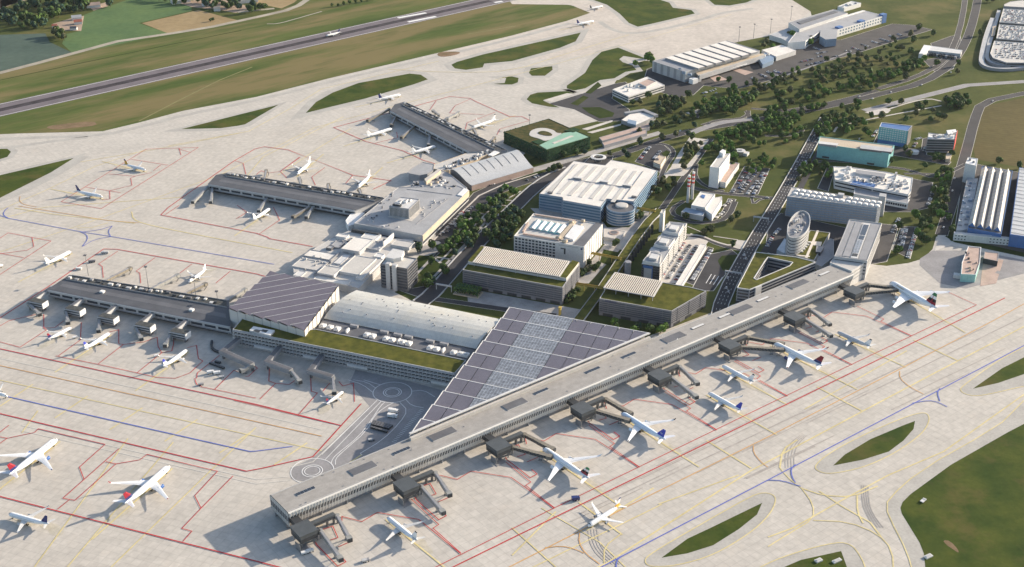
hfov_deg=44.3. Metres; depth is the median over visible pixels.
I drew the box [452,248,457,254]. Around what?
broadleaf tree
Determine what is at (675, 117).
broadleaf tree
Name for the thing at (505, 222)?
broadleaf tree
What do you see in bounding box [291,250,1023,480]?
service yard
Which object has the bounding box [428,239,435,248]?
broadleaf tree
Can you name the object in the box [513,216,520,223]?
broadleaf tree
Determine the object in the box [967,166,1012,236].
ridged cargo hall
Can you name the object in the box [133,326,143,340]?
jet bridge
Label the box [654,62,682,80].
hangar door
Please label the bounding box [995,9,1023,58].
rooftop cars
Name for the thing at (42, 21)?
broadleaf tree
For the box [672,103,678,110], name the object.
broadleaf tree
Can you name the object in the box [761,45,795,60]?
bright flat depot
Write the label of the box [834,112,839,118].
broadleaf tree
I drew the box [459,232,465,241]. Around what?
broadleaf tree
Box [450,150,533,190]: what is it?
wave roof hall
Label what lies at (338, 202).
pier terminal
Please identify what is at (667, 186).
broadleaf tree
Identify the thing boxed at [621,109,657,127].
ramped parking deck
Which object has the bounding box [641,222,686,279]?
stepped office row
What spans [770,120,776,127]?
broadleaf tree
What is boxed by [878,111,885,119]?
broadleaf tree
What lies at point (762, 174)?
distant cars
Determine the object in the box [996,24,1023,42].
parking deck
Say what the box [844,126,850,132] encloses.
broadleaf tree
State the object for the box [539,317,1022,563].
tyre marks
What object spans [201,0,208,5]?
broadleaf tree
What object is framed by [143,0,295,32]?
wheat field
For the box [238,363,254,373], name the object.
jet bridge
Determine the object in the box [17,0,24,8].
broadleaf tree
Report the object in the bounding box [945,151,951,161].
sand annex
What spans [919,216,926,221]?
broadleaf tree
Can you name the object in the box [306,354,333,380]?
bridge
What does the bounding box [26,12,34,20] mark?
broadleaf tree
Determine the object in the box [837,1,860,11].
white terminal
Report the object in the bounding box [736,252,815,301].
courtyard office
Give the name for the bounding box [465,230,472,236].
broadleaf tree
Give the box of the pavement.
[417,68,1023,317]
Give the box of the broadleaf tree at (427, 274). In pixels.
[423,272,431,277]
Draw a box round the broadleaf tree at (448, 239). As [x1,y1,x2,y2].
[444,237,453,243]
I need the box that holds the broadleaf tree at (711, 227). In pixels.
[708,223,714,232]
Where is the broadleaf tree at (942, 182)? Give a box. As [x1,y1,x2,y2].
[939,180,947,186]
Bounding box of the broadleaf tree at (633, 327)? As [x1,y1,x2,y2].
[630,325,637,332]
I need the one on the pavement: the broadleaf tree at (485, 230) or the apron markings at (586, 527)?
the broadleaf tree at (485, 230)
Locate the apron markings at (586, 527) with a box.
[0,197,1022,566]
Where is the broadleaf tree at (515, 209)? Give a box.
[511,206,518,213]
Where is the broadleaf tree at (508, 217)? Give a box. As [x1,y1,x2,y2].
[505,214,512,221]
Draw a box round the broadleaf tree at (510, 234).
[507,231,513,239]
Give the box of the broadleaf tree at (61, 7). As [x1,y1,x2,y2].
[55,3,64,13]
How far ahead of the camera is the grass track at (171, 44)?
2130.75 m
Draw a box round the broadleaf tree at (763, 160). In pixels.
[761,157,767,163]
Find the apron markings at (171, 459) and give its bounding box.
[0,358,356,483]
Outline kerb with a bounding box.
[402,0,1018,311]
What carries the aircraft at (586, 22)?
on the apron at (761, 14)
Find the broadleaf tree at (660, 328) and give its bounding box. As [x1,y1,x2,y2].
[655,325,665,332]
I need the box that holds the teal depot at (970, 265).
[953,246,980,281]
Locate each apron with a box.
[0,12,1023,566]
[0,124,433,566]
[445,0,809,59]
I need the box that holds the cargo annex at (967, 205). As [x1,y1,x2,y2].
[956,178,977,232]
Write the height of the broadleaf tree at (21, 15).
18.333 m
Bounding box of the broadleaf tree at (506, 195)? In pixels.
[503,193,508,199]
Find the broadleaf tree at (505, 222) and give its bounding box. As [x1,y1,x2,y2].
[501,219,507,225]
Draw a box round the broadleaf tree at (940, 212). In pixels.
[936,208,945,219]
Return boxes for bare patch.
[47,52,958,551]
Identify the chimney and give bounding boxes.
[686,175,690,202]
[690,171,694,199]
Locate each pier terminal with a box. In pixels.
[47,275,231,333]
[208,173,383,215]
[270,265,853,527]
[390,102,507,155]
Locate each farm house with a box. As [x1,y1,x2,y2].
[71,14,81,19]
[74,19,81,24]
[86,2,100,7]
[170,0,190,3]
[213,6,219,10]
[238,0,257,3]
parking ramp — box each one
[599,123,649,143]
[602,130,646,148]
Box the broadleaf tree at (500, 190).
[497,187,503,192]
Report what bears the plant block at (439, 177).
on the apron at (482, 506)
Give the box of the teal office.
[817,136,894,167]
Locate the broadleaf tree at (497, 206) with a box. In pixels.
[493,203,501,209]
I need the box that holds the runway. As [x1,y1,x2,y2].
[0,0,513,116]
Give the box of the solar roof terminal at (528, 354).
[409,307,677,440]
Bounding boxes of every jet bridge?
[26,303,41,316]
[64,310,69,324]
[96,318,100,332]
[105,266,132,280]
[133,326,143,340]
[152,273,179,287]
[163,333,171,347]
[184,282,207,293]
[191,186,210,203]
[209,187,213,203]
[227,287,247,301]
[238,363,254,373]
[257,197,268,212]
[264,169,268,177]
[290,369,302,383]
[291,205,312,218]
[304,206,314,218]
[319,528,343,562]
[331,375,336,394]
[335,513,352,542]
[366,108,390,121]
[390,115,396,126]
[400,125,414,138]
[420,484,445,515]
[427,133,430,146]
[431,109,439,116]
[433,471,452,497]
[446,111,459,121]
[511,444,552,462]
[522,432,555,451]
[594,408,630,424]
[604,397,633,415]
[670,375,698,399]
[678,365,699,385]
[740,345,784,355]
[747,335,784,346]
[803,317,832,337]
[810,308,831,326]
[863,288,898,298]
[868,283,894,290]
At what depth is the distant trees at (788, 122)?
1938.00 m
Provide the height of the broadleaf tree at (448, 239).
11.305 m
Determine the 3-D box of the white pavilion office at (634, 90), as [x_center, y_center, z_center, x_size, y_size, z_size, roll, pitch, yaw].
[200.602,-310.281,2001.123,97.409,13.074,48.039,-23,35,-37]
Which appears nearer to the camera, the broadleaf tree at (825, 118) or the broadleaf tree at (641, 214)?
the broadleaf tree at (641, 214)
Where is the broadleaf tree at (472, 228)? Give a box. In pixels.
[469,226,477,233]
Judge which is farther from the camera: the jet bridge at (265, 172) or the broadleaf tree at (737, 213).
the jet bridge at (265, 172)
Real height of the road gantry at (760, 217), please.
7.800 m
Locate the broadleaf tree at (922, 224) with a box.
[918,221,926,230]
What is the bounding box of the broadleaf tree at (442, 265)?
[438,263,446,268]
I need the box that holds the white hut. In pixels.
[689,77,700,83]
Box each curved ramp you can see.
[979,17,1023,71]
[985,10,1010,66]
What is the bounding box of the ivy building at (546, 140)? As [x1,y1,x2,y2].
[503,119,590,161]
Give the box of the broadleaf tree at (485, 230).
[482,227,489,236]
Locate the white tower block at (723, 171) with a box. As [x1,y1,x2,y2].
[708,149,738,187]
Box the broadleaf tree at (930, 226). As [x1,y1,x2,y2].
[927,223,933,230]
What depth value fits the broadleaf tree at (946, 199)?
1604.78 m
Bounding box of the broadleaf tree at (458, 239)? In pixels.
[454,236,461,244]
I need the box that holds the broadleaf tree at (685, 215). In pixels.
[682,212,689,218]
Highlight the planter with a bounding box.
[453,290,482,298]
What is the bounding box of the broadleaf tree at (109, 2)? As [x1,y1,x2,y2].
[104,0,112,6]
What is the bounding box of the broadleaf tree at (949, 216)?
[945,212,952,220]
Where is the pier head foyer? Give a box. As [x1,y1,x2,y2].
[830,258,863,285]
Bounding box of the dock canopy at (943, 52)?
[918,45,961,58]
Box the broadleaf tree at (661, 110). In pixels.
[658,107,664,114]
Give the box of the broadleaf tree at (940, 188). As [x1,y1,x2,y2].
[936,186,943,195]
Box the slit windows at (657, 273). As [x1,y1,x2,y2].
[641,264,659,279]
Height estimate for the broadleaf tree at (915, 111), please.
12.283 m
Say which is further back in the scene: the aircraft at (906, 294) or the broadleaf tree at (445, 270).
the broadleaf tree at (445, 270)
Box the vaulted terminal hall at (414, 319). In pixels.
[324,290,498,349]
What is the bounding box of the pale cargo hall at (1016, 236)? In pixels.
[1008,167,1023,248]
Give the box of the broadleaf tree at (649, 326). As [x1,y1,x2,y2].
[645,323,654,330]
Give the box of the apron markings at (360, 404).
[0,96,1003,566]
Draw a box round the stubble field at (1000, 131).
[974,98,1023,167]
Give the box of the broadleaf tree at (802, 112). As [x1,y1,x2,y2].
[798,110,804,115]
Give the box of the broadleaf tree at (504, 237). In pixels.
[500,233,508,241]
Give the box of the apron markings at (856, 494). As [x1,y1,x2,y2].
[0,14,1023,566]
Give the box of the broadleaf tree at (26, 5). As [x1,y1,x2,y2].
[23,2,30,10]
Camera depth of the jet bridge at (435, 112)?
1896.33 m
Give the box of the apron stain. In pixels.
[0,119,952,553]
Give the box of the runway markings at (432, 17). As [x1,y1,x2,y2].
[1,0,511,115]
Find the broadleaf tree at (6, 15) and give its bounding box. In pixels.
[3,12,9,24]
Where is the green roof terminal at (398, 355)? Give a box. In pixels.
[232,318,475,387]
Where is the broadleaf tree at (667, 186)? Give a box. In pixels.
[664,183,670,190]
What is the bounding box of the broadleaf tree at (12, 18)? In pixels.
[8,14,18,25]
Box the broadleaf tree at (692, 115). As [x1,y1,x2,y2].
[689,112,695,118]
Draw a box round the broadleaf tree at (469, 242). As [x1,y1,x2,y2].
[464,238,473,247]
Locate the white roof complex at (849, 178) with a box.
[832,166,912,201]
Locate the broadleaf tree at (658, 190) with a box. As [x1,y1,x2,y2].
[655,187,661,194]
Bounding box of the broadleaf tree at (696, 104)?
[693,101,699,108]
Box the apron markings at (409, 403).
[290,136,816,481]
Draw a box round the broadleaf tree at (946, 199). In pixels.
[942,196,950,201]
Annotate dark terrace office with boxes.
[925,129,957,152]
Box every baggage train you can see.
[209,362,224,368]
[210,340,218,353]
[370,426,387,432]
[371,423,389,429]
[372,421,391,428]
[373,420,392,426]
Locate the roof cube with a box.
[389,197,419,218]
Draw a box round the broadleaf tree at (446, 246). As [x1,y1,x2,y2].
[443,243,449,251]
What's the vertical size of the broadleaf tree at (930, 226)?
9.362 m
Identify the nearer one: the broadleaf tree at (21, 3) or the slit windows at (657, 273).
the slit windows at (657, 273)
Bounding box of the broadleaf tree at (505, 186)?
[502,183,508,190]
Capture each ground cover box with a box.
[814,557,822,562]
[832,557,841,563]
[923,553,932,558]
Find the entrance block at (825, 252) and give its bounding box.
[815,238,833,269]
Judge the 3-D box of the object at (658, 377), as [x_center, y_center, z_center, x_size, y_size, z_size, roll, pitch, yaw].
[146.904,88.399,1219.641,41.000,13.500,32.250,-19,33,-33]
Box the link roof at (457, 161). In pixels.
[433,149,499,173]
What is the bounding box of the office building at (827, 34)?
[787,10,886,49]
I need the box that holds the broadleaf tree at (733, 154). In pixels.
[730,151,738,158]
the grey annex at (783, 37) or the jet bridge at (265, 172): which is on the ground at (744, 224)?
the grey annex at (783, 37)
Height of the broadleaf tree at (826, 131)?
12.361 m
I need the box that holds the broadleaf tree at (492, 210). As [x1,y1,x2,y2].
[488,207,496,213]
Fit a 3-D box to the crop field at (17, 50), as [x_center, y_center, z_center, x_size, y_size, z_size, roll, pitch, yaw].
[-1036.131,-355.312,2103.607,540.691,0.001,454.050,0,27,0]
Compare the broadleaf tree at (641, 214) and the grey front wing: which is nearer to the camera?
the broadleaf tree at (641, 214)
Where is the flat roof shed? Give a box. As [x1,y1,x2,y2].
[982,251,998,265]
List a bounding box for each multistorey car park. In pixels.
[463,246,579,304]
[599,272,706,327]
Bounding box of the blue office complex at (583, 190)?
[539,160,657,222]
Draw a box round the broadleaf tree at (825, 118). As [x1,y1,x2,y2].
[822,116,828,121]
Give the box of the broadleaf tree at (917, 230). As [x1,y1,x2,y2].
[913,227,920,235]
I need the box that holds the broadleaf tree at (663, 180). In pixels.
[659,177,666,184]
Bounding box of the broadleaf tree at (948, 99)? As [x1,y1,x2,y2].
[945,97,952,102]
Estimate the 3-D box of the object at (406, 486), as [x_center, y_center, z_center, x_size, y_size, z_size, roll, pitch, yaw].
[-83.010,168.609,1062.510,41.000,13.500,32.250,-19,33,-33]
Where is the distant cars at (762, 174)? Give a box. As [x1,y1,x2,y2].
[468,33,993,227]
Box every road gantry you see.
[436,283,451,291]
[725,270,741,274]
[753,216,768,221]
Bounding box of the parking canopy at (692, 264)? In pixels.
[676,243,705,285]
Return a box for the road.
[403,0,1023,314]
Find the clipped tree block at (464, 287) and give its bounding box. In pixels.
[454,282,481,296]
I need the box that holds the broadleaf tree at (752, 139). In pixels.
[750,136,755,144]
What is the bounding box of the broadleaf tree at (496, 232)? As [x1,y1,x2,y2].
[492,229,499,237]
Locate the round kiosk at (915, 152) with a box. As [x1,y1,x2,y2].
[912,149,918,154]
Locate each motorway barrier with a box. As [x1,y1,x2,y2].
[711,117,820,313]
[728,141,818,306]
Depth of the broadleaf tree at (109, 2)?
2463.40 m
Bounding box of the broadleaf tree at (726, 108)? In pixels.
[723,105,729,113]
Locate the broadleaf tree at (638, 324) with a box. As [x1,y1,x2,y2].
[633,321,641,328]
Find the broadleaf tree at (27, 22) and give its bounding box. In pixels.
[23,19,31,25]
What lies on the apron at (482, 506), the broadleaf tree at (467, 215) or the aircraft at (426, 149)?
the aircraft at (426, 149)
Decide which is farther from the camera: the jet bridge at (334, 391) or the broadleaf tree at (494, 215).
the broadleaf tree at (494, 215)
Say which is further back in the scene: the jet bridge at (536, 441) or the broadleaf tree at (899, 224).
the broadleaf tree at (899, 224)
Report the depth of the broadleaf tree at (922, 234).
1496.87 m
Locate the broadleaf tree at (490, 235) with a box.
[487,231,493,241]
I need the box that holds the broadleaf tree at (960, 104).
[956,100,963,108]
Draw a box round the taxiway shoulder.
[0,0,1023,566]
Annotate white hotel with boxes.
[514,213,602,267]
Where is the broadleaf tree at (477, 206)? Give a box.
[475,203,480,210]
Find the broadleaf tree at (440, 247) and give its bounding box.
[435,244,444,254]
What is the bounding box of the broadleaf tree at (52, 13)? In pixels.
[48,10,57,17]
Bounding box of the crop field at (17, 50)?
[0,33,70,70]
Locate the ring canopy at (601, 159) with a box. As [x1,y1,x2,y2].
[591,154,605,161]
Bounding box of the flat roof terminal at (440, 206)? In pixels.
[354,186,468,244]
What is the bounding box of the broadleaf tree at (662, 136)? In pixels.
[659,132,665,140]
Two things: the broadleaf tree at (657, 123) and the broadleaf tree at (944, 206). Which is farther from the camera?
the broadleaf tree at (657, 123)
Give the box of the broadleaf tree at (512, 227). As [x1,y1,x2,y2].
[508,223,516,233]
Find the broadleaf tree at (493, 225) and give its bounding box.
[491,222,498,227]
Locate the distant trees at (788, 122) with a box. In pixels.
[22,0,1022,302]
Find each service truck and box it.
[361,557,369,562]
[387,412,397,418]
[388,407,398,413]
[571,495,579,500]
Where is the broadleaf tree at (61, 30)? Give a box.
[57,28,64,33]
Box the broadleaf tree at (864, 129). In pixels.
[861,126,869,132]
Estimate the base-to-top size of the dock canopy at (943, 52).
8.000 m
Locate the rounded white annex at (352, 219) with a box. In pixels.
[346,212,364,230]
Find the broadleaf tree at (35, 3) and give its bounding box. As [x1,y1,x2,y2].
[30,0,41,9]
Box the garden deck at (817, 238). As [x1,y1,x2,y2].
[796,230,829,261]
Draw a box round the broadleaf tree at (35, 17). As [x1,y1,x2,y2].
[32,15,40,23]
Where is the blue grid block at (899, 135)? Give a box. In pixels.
[877,122,911,146]
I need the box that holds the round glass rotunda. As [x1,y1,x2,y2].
[606,202,634,226]
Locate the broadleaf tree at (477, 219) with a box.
[473,215,482,225]
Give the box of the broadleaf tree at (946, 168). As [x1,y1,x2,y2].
[942,165,950,171]
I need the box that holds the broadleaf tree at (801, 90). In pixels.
[798,87,805,94]
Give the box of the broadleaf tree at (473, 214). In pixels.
[471,211,478,218]
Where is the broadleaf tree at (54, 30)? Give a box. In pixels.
[51,27,56,33]
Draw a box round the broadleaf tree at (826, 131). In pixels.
[823,128,829,135]
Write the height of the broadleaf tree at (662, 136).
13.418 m
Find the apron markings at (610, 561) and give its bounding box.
[0,211,1023,566]
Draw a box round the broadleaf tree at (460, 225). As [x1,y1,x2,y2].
[457,222,466,228]
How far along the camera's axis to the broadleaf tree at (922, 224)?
1526.16 m
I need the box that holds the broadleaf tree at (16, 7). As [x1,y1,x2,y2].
[13,3,19,13]
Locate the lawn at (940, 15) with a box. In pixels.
[417,0,1023,277]
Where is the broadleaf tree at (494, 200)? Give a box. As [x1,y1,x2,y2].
[491,197,497,205]
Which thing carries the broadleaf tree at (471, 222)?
on the lawn at (940, 15)
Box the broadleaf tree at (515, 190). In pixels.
[511,187,518,194]
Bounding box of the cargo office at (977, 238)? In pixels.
[953,232,1008,244]
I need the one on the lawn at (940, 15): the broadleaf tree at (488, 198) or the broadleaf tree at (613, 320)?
the broadleaf tree at (488, 198)
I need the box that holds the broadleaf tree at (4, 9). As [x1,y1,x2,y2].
[0,6,9,12]
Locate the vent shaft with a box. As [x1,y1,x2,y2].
[624,260,630,274]
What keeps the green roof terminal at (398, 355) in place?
on the apron at (482, 506)
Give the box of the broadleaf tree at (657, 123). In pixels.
[654,119,660,126]
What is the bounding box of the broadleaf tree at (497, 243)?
[493,240,500,248]
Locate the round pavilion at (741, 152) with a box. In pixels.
[737,148,748,156]
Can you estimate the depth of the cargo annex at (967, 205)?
1580.69 m
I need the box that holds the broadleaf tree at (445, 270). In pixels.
[441,265,449,274]
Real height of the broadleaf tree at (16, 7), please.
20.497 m
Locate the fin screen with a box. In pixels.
[623,225,653,271]
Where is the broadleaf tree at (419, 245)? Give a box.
[415,241,422,251]
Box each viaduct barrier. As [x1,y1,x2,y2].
[412,167,565,300]
[428,181,551,304]
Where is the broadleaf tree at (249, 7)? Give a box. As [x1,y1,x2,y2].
[245,4,253,12]
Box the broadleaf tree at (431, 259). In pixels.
[428,256,434,265]
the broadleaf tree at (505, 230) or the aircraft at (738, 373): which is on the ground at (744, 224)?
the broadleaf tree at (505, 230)
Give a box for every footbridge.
[576,282,602,290]
[591,252,621,262]
[637,207,655,214]
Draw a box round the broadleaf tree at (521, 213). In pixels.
[517,209,524,217]
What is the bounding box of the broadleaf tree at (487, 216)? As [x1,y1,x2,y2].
[484,213,490,221]
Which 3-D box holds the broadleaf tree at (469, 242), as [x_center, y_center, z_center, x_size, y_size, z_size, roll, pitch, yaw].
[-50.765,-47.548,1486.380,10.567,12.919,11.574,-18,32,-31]
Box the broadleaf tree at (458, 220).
[456,218,463,223]
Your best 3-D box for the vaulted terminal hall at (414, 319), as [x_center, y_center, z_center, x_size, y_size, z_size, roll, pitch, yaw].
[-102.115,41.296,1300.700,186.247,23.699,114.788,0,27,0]
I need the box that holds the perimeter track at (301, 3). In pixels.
[0,0,321,73]
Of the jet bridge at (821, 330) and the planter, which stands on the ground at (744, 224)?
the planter
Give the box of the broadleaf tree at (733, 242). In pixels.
[730,239,735,246]
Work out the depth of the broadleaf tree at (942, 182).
1639.03 m
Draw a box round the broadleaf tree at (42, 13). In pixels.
[37,10,48,18]
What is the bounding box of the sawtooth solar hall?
[229,271,339,336]
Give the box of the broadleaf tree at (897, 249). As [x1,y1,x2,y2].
[893,245,901,253]
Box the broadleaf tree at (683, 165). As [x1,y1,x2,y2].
[680,162,686,168]
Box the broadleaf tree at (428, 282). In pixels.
[423,278,433,287]
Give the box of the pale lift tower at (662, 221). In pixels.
[659,209,664,231]
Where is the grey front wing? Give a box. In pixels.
[853,188,908,208]
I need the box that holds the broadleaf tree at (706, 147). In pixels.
[703,144,710,150]
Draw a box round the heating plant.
[681,191,721,220]
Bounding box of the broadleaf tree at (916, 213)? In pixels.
[911,209,920,218]
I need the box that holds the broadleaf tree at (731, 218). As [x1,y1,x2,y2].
[728,215,734,222]
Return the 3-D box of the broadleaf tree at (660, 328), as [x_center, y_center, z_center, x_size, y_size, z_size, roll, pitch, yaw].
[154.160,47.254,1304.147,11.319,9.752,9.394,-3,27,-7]
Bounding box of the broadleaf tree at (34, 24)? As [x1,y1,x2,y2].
[30,21,37,27]
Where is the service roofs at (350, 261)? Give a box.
[292,229,414,292]
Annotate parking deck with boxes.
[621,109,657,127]
[989,41,1023,66]
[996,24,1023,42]
[999,9,1023,25]
[1003,0,1023,9]
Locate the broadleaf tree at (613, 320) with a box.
[610,317,618,323]
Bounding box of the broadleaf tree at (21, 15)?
[17,12,25,20]
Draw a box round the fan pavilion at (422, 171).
[409,162,433,181]
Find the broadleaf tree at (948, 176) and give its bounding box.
[944,172,952,180]
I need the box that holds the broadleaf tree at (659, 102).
[656,100,661,106]
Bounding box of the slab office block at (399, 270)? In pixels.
[380,249,417,291]
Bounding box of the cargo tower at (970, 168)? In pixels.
[962,157,977,182]
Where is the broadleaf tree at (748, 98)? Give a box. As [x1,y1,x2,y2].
[744,95,751,102]
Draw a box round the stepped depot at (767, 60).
[758,52,773,67]
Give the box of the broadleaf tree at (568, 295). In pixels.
[566,292,571,299]
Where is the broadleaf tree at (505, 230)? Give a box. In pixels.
[502,227,509,233]
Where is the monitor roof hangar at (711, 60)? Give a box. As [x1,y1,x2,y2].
[652,41,764,81]
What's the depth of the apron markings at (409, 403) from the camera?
1161.14 m
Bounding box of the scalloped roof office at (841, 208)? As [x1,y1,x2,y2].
[785,187,885,223]
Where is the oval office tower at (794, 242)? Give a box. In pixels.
[776,211,809,256]
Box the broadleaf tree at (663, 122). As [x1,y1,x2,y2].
[660,119,667,125]
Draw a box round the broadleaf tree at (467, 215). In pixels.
[464,211,470,217]
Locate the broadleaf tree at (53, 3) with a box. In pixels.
[50,0,58,6]
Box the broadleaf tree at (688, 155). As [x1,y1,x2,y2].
[684,152,691,159]
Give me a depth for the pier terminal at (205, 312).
1344.58 m
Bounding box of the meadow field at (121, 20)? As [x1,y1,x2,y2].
[62,0,191,51]
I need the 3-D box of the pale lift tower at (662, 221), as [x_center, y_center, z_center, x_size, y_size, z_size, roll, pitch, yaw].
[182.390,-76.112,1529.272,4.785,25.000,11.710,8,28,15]
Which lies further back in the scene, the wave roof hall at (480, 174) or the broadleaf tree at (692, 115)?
the broadleaf tree at (692, 115)
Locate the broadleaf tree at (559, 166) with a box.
[556,162,562,168]
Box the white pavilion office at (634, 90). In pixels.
[612,77,664,102]
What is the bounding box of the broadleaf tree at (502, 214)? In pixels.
[499,211,506,218]
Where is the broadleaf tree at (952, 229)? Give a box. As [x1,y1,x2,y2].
[949,226,955,233]
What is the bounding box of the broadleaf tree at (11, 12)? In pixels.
[7,9,16,14]
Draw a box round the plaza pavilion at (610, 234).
[603,228,624,241]
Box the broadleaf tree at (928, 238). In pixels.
[923,235,931,242]
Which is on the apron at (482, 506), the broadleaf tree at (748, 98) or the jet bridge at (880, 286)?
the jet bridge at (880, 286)
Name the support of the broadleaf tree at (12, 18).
on the ground at (744, 224)
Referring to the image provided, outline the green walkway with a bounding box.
[573,208,664,320]
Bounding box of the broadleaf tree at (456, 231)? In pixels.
[452,228,459,234]
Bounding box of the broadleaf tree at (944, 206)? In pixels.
[940,203,948,210]
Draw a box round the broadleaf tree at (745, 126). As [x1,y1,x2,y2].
[742,124,748,130]
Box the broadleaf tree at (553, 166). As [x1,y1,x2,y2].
[551,163,556,170]
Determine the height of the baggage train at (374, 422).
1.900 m
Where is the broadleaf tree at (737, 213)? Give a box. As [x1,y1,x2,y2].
[734,210,741,218]
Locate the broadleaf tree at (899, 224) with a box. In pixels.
[896,221,903,229]
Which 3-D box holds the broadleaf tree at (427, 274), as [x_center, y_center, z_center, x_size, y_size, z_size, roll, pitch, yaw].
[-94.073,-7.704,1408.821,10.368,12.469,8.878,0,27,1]
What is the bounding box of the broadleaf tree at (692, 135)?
[690,131,694,139]
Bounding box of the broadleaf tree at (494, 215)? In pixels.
[491,212,497,219]
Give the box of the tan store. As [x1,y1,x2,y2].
[991,26,995,38]
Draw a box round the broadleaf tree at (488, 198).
[485,196,491,202]
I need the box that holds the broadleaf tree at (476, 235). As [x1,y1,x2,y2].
[472,232,479,239]
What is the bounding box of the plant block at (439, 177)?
[410,169,467,195]
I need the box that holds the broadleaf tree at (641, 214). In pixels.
[638,211,644,218]
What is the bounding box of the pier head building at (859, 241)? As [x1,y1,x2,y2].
[834,219,881,279]
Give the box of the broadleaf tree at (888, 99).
[885,97,891,102]
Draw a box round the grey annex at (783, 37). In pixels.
[769,28,792,45]
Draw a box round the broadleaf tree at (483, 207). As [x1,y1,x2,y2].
[480,203,485,212]
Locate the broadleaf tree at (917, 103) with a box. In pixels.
[914,101,921,107]
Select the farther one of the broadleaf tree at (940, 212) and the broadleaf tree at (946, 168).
the broadleaf tree at (946, 168)
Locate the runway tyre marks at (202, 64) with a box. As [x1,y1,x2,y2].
[0,0,491,110]
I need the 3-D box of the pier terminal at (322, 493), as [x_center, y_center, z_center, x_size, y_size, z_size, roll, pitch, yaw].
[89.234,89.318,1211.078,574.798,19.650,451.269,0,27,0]
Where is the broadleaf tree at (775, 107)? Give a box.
[772,104,777,110]
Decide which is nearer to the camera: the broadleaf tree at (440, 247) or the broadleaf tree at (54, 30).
the broadleaf tree at (440, 247)
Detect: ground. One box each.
[0,0,246,30]
[0,0,588,133]
[0,0,1023,336]
[0,0,1023,566]
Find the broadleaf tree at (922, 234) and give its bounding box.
[917,231,925,242]
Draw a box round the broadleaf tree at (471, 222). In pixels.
[469,219,474,226]
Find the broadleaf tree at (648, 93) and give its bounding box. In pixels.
[644,91,651,96]
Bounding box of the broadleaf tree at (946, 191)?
[944,187,949,194]
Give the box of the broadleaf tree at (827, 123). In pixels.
[824,120,830,126]
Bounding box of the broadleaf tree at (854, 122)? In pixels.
[851,120,857,125]
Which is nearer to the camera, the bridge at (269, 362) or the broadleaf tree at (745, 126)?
the bridge at (269, 362)
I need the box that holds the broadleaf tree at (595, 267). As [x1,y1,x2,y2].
[592,263,598,271]
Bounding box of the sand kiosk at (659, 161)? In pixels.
[653,155,665,168]
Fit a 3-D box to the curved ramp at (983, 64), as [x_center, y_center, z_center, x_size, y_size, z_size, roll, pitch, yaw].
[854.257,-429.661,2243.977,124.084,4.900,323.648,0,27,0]
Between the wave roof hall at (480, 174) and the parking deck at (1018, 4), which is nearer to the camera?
the wave roof hall at (480, 174)
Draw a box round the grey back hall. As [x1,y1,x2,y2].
[788,9,847,31]
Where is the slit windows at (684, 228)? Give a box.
[662,228,684,274]
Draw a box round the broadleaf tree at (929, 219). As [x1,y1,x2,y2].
[926,216,932,222]
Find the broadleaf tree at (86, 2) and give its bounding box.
[81,0,89,5]
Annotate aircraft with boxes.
[0,383,7,397]
[0,438,56,477]
[8,505,54,532]
[40,251,70,264]
[46,327,70,339]
[74,185,101,198]
[79,332,109,349]
[108,466,169,506]
[122,159,145,171]
[158,349,187,367]
[188,264,209,282]
[247,208,271,219]
[293,157,314,174]
[321,391,342,404]
[326,29,339,36]
[352,170,378,187]
[363,128,391,136]
[378,93,399,99]
[386,516,424,543]
[409,145,435,153]
[472,114,497,127]
[543,447,601,482]
[575,20,593,24]
[588,497,625,527]
[590,5,602,8]
[621,412,675,443]
[708,392,746,412]
[722,365,758,383]
[774,342,831,369]
[837,331,875,348]
[889,281,949,311]
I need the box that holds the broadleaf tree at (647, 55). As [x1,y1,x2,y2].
[643,52,651,61]
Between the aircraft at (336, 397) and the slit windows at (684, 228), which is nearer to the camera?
the aircraft at (336, 397)
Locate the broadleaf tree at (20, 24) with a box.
[17,22,24,27]
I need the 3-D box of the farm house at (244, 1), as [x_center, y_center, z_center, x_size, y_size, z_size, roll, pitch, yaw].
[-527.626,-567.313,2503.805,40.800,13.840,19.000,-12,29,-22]
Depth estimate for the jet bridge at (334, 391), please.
1199.86 m
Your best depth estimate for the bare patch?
1866.48 m
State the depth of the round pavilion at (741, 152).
1756.62 m
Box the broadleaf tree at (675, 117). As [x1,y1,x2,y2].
[671,114,678,120]
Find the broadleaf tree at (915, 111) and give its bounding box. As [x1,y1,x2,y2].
[913,109,918,116]
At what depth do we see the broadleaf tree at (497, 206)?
1579.48 m
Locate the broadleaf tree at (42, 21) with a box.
[38,17,47,26]

